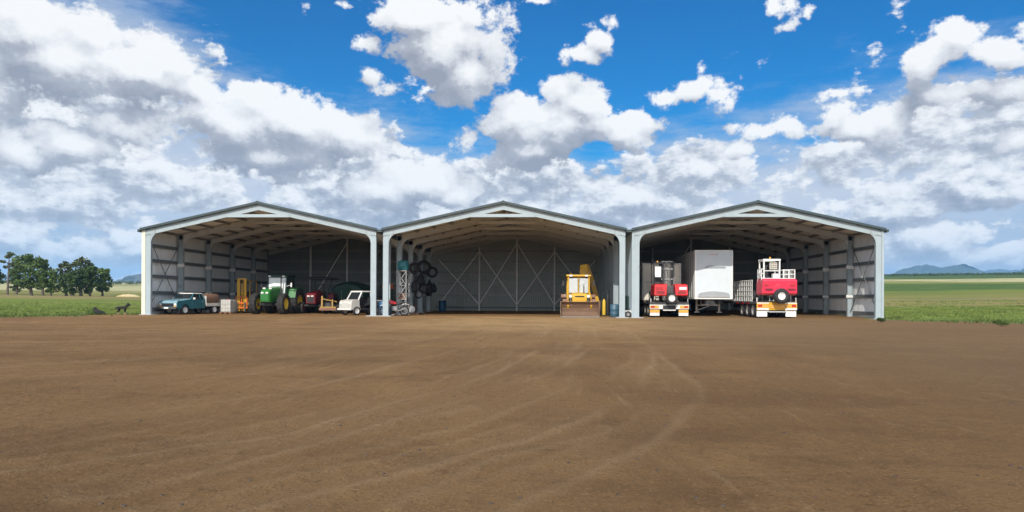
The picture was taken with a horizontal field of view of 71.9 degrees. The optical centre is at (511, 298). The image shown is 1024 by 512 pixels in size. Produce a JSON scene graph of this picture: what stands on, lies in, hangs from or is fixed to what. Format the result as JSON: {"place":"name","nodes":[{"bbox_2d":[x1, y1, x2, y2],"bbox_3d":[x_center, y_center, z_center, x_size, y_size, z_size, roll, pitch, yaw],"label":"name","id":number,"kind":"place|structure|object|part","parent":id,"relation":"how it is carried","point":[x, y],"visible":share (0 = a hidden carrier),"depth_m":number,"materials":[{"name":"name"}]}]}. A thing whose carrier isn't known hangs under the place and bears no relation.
{"place":"outdoors","nodes":[
{"label":"outdoors","id":0,"kind":"place"},
{"bbox_2d":[3,274,141,282],"bbox_3d":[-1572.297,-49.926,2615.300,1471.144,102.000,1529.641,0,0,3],"label":"hills","id":1,"kind":"structure","parent":0,"point":[134,278],"depth_m":2531.86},
{"bbox_2d":[335,293,364,312],"bbox_3d":[-12.031,0.314,52.368,2.000,1.470,1.440,0,0,-3],"label":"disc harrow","id":2,"kind":"object","parent":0,"point":[351,310],"visible":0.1,"depth_m":52.04,"materials":[{"name":"black metal"}]},
{"bbox_2d":[382,283,393,313],"bbox_3d":[-8.564,-0.008,48.672,0.640,2.160,0.740,0,0,3],"label":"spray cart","id":3,"kind":"object","parent":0,"point":[392,288],"visible":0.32,"depth_m":48.68,"materials":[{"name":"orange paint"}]},
{"bbox_2d":[0,310,1023,511],"bbox_3d":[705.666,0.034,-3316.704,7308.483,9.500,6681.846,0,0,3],"label":"dirt yard","id":4,"kind":"structure","parent":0,"point":[87,457],"depth_m":7.01,"materials":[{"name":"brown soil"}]},
{"bbox_2d":[114,303,130,314],"bbox_3d":[-24.213,0.614,43.873,0.982,0.768,0.253,0,0,-5],"label":"dog","id":5,"kind":"object","parent":4,"relation":"on","point":[123,307],"visible":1,"depth_m":43.81},
{"bbox_2d":[157,293,220,313],"bbox_3d":[-21.322,0.304,46.999,1.836,1.404,4.460,0,0,18],"label":"utility truck","id":6,"kind":"object","parent":4,"relation":"on","point":[184,303],"visible":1,"depth_m":46.13,"materials":[{"name":"teal paint"}]},
{"bbox_3d":[-20.797,-0.158,46.540,0.123,0.351,1.134,0,0,18],"label":"side window","id":7,"kind":"part","parent":6,"relation":"part of","materials":[{"name":"black glass"}]},
{"bbox_3d":[-20.674,0.308,46.541,0.039,0.504,1.008,0,0,18],"label":"door","id":8,"kind":"part","parent":6,"relation":"part of","materials":[{"name":"teal paint"}]},
{"bbox_2d":[202,293,219,302],"bbox_3d":[-20.900,-0.031,48.301,0.710,0.780,1.940,0,0,18],"label":"water tank","id":9,"kind":"object","parent":6,"relation":"on","point":[213,298],"visible":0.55,"depth_m":48.45,"materials":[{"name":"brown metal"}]},
{"bbox_2d":[220,299,236,313],"bbox_3d":[-19.462,0.519,48.438,0.816,0.994,0.816,0,0,11],"label":"bulk container","id":10,"kind":"object","parent":4,"relation":"on","point":[228,306],"visible":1,"depth_m":48.12,"materials":[{"name":"white paint"}]},
{"bbox_2d":[235,278,256,312],"bbox_3d":[-19.089,-0.217,50.407,1.120,2.470,2.770,0,0,3],"label":"forklift","id":11,"kind":"object","parent":4,"relation":"on","point":[243,305],"visible":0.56,"depth_m":49.91,"materials":[{"name":"yellow metal"}]},
{"bbox_2d":[248,275,304,313],"bbox_3d":[-16.307,-0.309,49.005,2.489,2.758,3.948,0,0,6],"label":"tractor","id":12,"kind":"object","parent":4,"relation":"on","point":[282,294],"visible":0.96,"depth_m":48.42,"materials":[{"name":"green metal"}]},
{"bbox_3d":[-15.565,-0.890,49.550,0.044,1.163,1.323,0,0,9],"label":"side window","id":13,"kind":"part","parent":12,"relation":"part of","materials":[{"name":"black glass"}]},
{"bbox_2d":[137,201,426,315],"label":"machinery shed","id":14,"kind":"structure","parent":4,"relation":"on","point":[220,252],"depth_m":52.05,"materials":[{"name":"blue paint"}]},
{"bbox_2d":[298,277,339,313],"bbox_3d":[-14.049,-0.251,51.067,2.300,2.650,3.333,0,0,3],"label":"tractor","id":15,"kind":"object","parent":4,"relation":"on","point":[311,303],"visible":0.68,"depth_m":50.46,"materials":[{"name":"red paint"}]},
{"bbox_2d":[319,296,341,313],"bbox_3d":[-12.555,0.425,49.739,1.810,1.253,1.181,0,0,-2],"label":"hay rake","id":16,"kind":"object","parent":4,"relation":"on","point":[326,304],"visible":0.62,"depth_m":49.52,"materials":[{"name":"metal"}]},
{"bbox_2d":[330,281,369,311],"bbox_3d":[-12.933,-0.180,56.725,3.240,2.460,5.534,0,0,-1],"label":"covered trailer","id":17,"kind":"object","parent":4,"relation":"on","point":[342,290],"visible":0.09,"depth_m":55.18,"materials":[{"name":"green fabric"}]},
{"bbox_2d":[337,291,382,314],"bbox_3d":[-9.942,0.265,47.066,1.342,1.600,3.234,0,0,37],"label":"farm buggy","id":18,"kind":"object","parent":4,"relation":"on","point":[354,302],"visible":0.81,"depth_m":46.33,"materials":[{"name":"white paint"}]},
{"bbox_2d":[379,301,382,314],"bbox_3d":[-8.559,0.597,46.839,0.580,0.950,0.580,0,0,3],"label":"plastic drum","id":19,"kind":"object","parent":4,"relation":"on","point":[380,302],"visible":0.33,"depth_m":46.58,"materials":[{"name":"blue plastic"}]},
{"bbox_2d":[379,298,408,315],"bbox_3d":[-7.392,0.519,44.322,1.970,1.113,0.776,0,0,-29],"label":"motorbike","id":20,"kind":"object","parent":4,"relation":"on","point":[393,308],"visible":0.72,"depth_m":44.30,"materials":[{"name":"metal"}]},
{"bbox_2d":[396,270,409,315],"bbox_3d":[-7.095,-0.383,45.976,0.680,2.925,1.102,0,0,3],"label":"scaffold rack","id":21,"kind":"object","parent":4,"relation":"on","point":[405,285],"visible":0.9,"depth_m":45.47,"materials":[{"name":"grey metal"}]},
{"bbox_2d":[398,291,405,298],"bbox_3d":[-7.101,-0.252,45.865,0.480,0.470,0.660,0,0,3],"label":"crate","id":22,"kind":"object","parent":21,"relation":"on","point":[401,296],"visible":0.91,"depth_m":45.54,"materials":[{"name":"brown wood"}]},
{"bbox_2d":[397,260,408,270],"bbox_3d":[-7.087,-2.201,45.965,0.750,0.700,0.750,0,0,3],"label":"plastic tank","id":23,"kind":"object","parent":21,"relation":"on","point":[403,264],"visible":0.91,"depth_m":45.66,"materials":[{"name":"teal plastic"}]},
{"bbox_2d":[407,305,417,314],"bbox_3d":[-6.886,0.705,48.257,0.860,0.750,0.840,0,0,-17],"label":"pump engine","id":24,"kind":"object","parent":4,"relation":"on","point":[412,310],"visible":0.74,"depth_m":47.97,"materials":[{"name":"white paint"}]},
{"bbox_2d":[439,300,445,310],"bbox_3d":[-5.969,0.610,60.526,0.662,0.950,0.662,0,0,3],"label":"plastic drum","id":25,"kind":"object","parent":4,"relation":"on","point":[442,305],"visible":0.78,"depth_m":60.24,"materials":[{"name":"blue plastic"}]},
{"bbox_2d":[376,200,632,317],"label":"machinery shed","id":26,"kind":"structure","parent":4,"relation":"on","point":[502,255],"depth_m":59.17,"materials":[{"name":"blue paint"}]},
{"bbox_2d":[411,278,416,292],"bbox_3d":[-7.179,-0.961,51.120,0.755,1.080,0.418,0,0,24],"label":"hanging sack","id":27,"kind":"object","parent":26,"relation":"hanging from","point":[414,285],"visible":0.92,"depth_m":50.93,"materials":[{"name":"black fabric"}]},
{"bbox_2d":[409,262,419,273],"bbox_3d":[-7.125,-2.221,51.073,0.970,0.834,0.220,0,0,3],"label":"tyre casing","id":28,"kind":"object","parent":26,"relation":"hanging from","point":[411,265],"visible":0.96,"depth_m":50.97,"materials":[{"name":"rubber"}]},
{"bbox_2d":[412,289,421,298],"bbox_3d":[-6.847,-0.369,50.909,0.802,0.724,0.180,0,0,3],"label":"hose coil","id":29,"kind":"object","parent":26,"relation":"hanging from","point":[415,293],"visible":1,"depth_m":50.86,"materials":[{"name":"black rubber"}]},
{"bbox_2d":[417,272,424,284],"bbox_3d":[-6.930,-1.510,52.922,0.801,0.980,0.522,0,0,-23],"label":"hanging sack","id":30,"kind":"object","parent":26,"relation":"hanging from","point":[420,279],"visible":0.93,"depth_m":52.79,"materials":[{"name":"black fabric"}]},
{"bbox_2d":[417,283,428,292],"bbox_3d":[-6.947,-0.820,54.969,0.950,0.794,0.200,0,0,3],"label":"tyre casing","id":31,"kind":"object","parent":26,"relation":"hanging from","point":[427,287],"visible":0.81,"depth_m":54.87,"materials":[{"name":"rubber"}]},
{"bbox_2d":[417,260,430,273],"bbox_3d":[-6.863,-2.470,54.965,1.100,1.092,0.250,0,0,3],"label":"tyre casing","id":32,"kind":"object","parent":26,"relation":"hanging from","point":[428,265],"visible":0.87,"depth_m":54.84,"materials":[{"name":"rubber"}]},
{"bbox_2d":[424,279,432,295],"bbox_3d":[-6.704,-0.909,56.814,0.508,1.380,0.741,0,0,-44],"label":"hanging sack","id":33,"kind":"object","parent":26,"relation":"hanging from","point":[430,291],"visible":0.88,"depth_m":56.61,"materials":[{"name":"black fabric"}]},
{"bbox_2d":[427,267,437,277],"bbox_3d":[-6.704,-2.219,58.862,1.030,0.953,0.220,0,0,3],"label":"tyre casing","id":34,"kind":"object","parent":26,"relation":"hanging from","point":[435,274],"visible":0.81,"depth_m":58.75,"materials":[{"name":"rubber"}]},
{"bbox_2d":[432,282,436,292],"bbox_3d":[-6.630,-0.958,58.926,0.704,0.880,0.440,0,0,43],"label":"hanging sack","id":35,"kind":"object","parent":26,"relation":"hanging from","point":[434,288],"visible":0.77,"depth_m":58.74,"materials":[{"name":"black fabric"}]},
{"bbox_2d":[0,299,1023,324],"bbox_3d":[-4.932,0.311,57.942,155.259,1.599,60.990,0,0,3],"label":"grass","id":36,"kind":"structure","parent":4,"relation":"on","point":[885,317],"depth_m":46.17,"materials":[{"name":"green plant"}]},
{"bbox_2d":[560,264,600,316],"bbox_3d":[4.522,-0.596,45.997,2.800,3.530,5.570,0,0,3],"label":"backhoe loader","id":37,"kind":"object","parent":4,"relation":"on","point":[581,300],"visible":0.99,"depth_m":44.56,"materials":[{"name":"metal"}]},
{"bbox_2d":[600,291,609,315],"bbox_3d":[6.291,0.266,47.329,0.740,1.764,0.570,0,0,11],"label":"bottle trolley","id":38,"kind":"object","parent":4,"relation":"on","point":[606,308],"visible":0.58,"depth_m":47.19,"materials":[{"name":"yellow metal"}]},
{"bbox_2d":[610,304,618,316],"bbox_3d":[6.386,0.738,43.986,0.600,0.820,0.600,0,0,3],"label":"plastic drum","id":39,"kind":"object","parent":4,"relation":"on","point":[614,310],"visible":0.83,"depth_m":43.74,"materials":[{"name":"blue plastic"}]},
{"bbox_2d":[625,296,628,309],"bbox_3d":[7.122,0.472,44.655,0.560,1.360,0.670,0,0,3],"label":"wheelie bin","id":40,"kind":"object","parent":4,"relation":"on","point":[626,302],"visible":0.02,"depth_m":44.37,"materials":[{"name":"plastic"}]},
{"bbox_2d":[625,308,630,316],"bbox_3d":[7.078,0.838,43.208,0.520,0.607,0.585,0,0,3],"label":"water pump","id":41,"kind":"object","parent":4,"relation":"on","point":[627,313],"visible":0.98,"depth_m":42.92,"materials":[{"name":"white paint"}]},
{"bbox_2d":[639,299,688,316],"bbox_3d":[10.063,0.577,49.603,2.450,1.180,10.610,0,0,2],"label":"flatbed trailer","id":42,"kind":"object","parent":4,"relation":"on","point":[650,308],"visible":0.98,"depth_m":44.45,"materials":[{"name":"grey metal"}]},
{"bbox_2d":[639,263,658,301],"bbox_3d":[9.359,-1.102,48.015,1.240,2.560,1.830,0,0,2],"label":"shipping crate","id":43,"kind":"object","parent":42,"relation":"on","point":[645,284],"visible":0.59,"depth_m":47.14,"materials":[{"name":"white paint"}]},
{"bbox_2d":[649,261,687,303],"bbox_3d":[9.916,-1.054,44.858,2.090,2.750,2.185,0,0,2],"label":"mounted forklift","id":44,"kind":"object","parent":42,"relation":"attached to","point":[673,293],"visible":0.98,"depth_m":44.28,"materials":[{"name":"red paint"}]},
{"bbox_2d":[655,267,660,276],"bbox_3d":[9.165,-1.698,44.290,0.370,0.650,0.016,0,0,2],"label":"guard window","id":45,"kind":"structure","parent":44,"relation":"in","point":[657,269],"depth_m":44.28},
{"bbox_2d":[659,263,680,301],"bbox_3d":[10.678,-1.095,47.972,1.240,2.560,1.830,0,0,2],"label":"shipping crate","id":46,"kind":"object","parent":42,"relation":"on","point":[677,270],"visible":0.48,"depth_m":47.08,"materials":[{"name":"white paint"}]},
{"bbox_2d":[665,250,732,312],"bbox_3d":[13.416,-0.996,51.607,2.504,4.360,11.671,0,0,3],"label":"box trailer","id":47,"kind":"object","parent":4,"relation":"on","point":[707,277],"visible":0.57,"depth_m":45.98,"materials":[{"name":"white paint"}]},
{"bbox_2d":[618,200,888,318],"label":"machinery shed","id":48,"kind":"structure","parent":4,"relation":"on","point":[836,264],"depth_m":48.71,"materials":[{"name":"blue paint"}]},
{"bbox_2d":[723,280,796,317],"bbox_3d":[16.465,0.000,47.429,2.468,2.400,8.110,0,0,2],"label":"gated trailer","id":49,"kind":"object","parent":4,"relation":"on","point":[757,308],"visible":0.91,"depth_m":44.44,"materials":[{"name":"grey metal"}]},
{"bbox_2d":[751,257,796,303],"bbox_3d":[16.315,-1.151,43.943,2.155,2.910,2.370,0,0,2],"label":"mounted forklift","id":50,"kind":"object","parent":49,"relation":"attached to","point":[778,288],"visible":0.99,"depth_m":42.97,"materials":[{"name":"red paint"}]},
{"bbox_2d":[876,317,885,322],"bbox_3d":[19.294,1.113,36.854,0.477,0.308,0.474,0,0,21],"label":"shrub","id":51,"kind":"object","parent":4,"relation":"on","point":[880,319],"visible":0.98,"depth_m":36.76,"materials":[{"name":"green plant"}]},
{"bbox_2d":[993,319,1010,325],"bbox_3d":[22.359,1.095,32.197,0.700,0.377,0.629,0,0,3],"label":"shrub","id":52,"kind":"object","parent":4,"relation":"on","point":[1000,322],"visible":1,"depth_m":32.10,"materials":[{"name":"green plant"}]},
{"bbox_2d":[0,275,1023,323],"bbox_3d":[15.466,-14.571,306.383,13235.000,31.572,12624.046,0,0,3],"label":"grass field","id":53,"kind":"structure","parent":0,"point":[952,288],"depth_m":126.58,"materials":[{"name":"green plant"}]},
{"bbox_2d":[0,270,6,283],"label":"tree","id":54,"kind":"object","parent":53,"relation":"on","point":[2,275],"visible":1,"depth_m":166.93,"materials":[{"name":"green plant"}]},
{"bbox_2d":[0,252,15,294],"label":"tree","id":55,"kind":"object","parent":53,"relation":"on","point":[9,255],"visible":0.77,"depth_m":162.78,"materials":[{"name":"green plant"}]},
{"bbox_2d":[7,265,27,293],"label":"tree","id":56,"kind":"object","parent":53,"relation":"on","point":[14,287],"visible":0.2,"depth_m":167.46,"materials":[{"name":"green plant"}]},
{"bbox_2d":[8,253,48,295],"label":"tree","id":57,"kind":"object","parent":53,"relation":"on","point":[29,263],"visible":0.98,"depth_m":154.13,"materials":[{"name":"green plant"}]},
{"bbox_2d":[35,259,52,294],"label":"tree","id":58,"kind":"object","parent":53,"relation":"on","point":[48,269],"visible":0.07,"depth_m":165.44,"materials":[{"name":"green plant"}]},
{"bbox_2d":[38,268,62,295],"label":"tree","id":59,"kind":"object","parent":53,"relation":"on","point":[50,282],"visible":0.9,"depth_m":154.62,"materials":[{"name":"green plant"}]},
{"bbox_2d":[57,261,72,295],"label":"tree","id":60,"kind":"object","parent":53,"relation":"on","point":[64,265],"visible":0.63,"depth_m":160.03,"materials":[{"name":"green plant"}]},
{"bbox_2d":[58,272,83,295],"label":"tree","id":61,"kind":"object","parent":53,"relation":"on","point":[72,279],"visible":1,"depth_m":150.23,"materials":[{"name":"green plant"}]},
{"bbox_2d":[68,256,94,295],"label":"tree","id":62,"kind":"object","parent":53,"relation":"on","point":[81,260],"visible":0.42,"depth_m":161.95,"materials":[{"name":"green plant"}]},
{"bbox_2d":[73,265,105,295],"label":"tree","id":63,"kind":"object","parent":53,"relation":"on","point":[87,276],"visible":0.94,"depth_m":153.77,"materials":[{"name":"green plant"}]},
{"bbox_2d":[85,309,102,313],"bbox_3d":[-25.988,0.833,43.886,0.992,0.410,1.065,0,0,-25],"label":"shrub","id":64,"kind":"object","parent":53,"relation":"on","point":[90,311],"visible":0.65,"depth_m":43.63,"materials":[{"name":"green plant"}]},
{"bbox_2d":[93,307,105,314],"bbox_3d":[-25.416,0.738,43.525,1.037,0.488,0.419,0,0,13],"label":"dog","id":65,"kind":"object","parent":53,"relation":"on","point":[97,311],"visible":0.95,"depth_m":43.44},
{"bbox_2d":[95,267,113,295],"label":"tree","id":66,"kind":"object","parent":53,"relation":"on","point":[107,276],"visible":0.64,"depth_m":160.44,"materials":[{"name":"green plant"}]},
{"bbox_2d":[116,294,140,296],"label":"straw mound","id":67,"kind":"object","parent":53,"relation":"on","point":[128,295],"visible":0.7,"depth_m":150.39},
{"bbox_2d":[0,272,1023,283],"bbox_3d":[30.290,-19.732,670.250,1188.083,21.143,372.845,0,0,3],"label":"tree line","id":68,"kind":"object","parent":53,"relation":"on","point":[904,274],"visible":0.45,"depth_m":575.92,"materials":[{"name":"green plant"}]},
{"bbox_2d":[0,0,1023,281],"label":"sky","id":69,"kind":"structure","parent":0,"point":[118,118],"materials":[{"name":"blue"}]},
{"bbox_2d":[894,264,1023,273],"bbox_3d":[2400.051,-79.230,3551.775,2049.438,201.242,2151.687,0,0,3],"label":"mountains","id":70,"kind":"structure","parent":0,"point":[953,269],"depth_m":3445.82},
{"bbox_2d":[983,269,1019,272],"bbox_3d":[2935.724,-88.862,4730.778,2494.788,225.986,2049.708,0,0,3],"label":"foothills","id":71,"kind":"structure","parent":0,"point":[998,271],"depth_m":4526.41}
]}

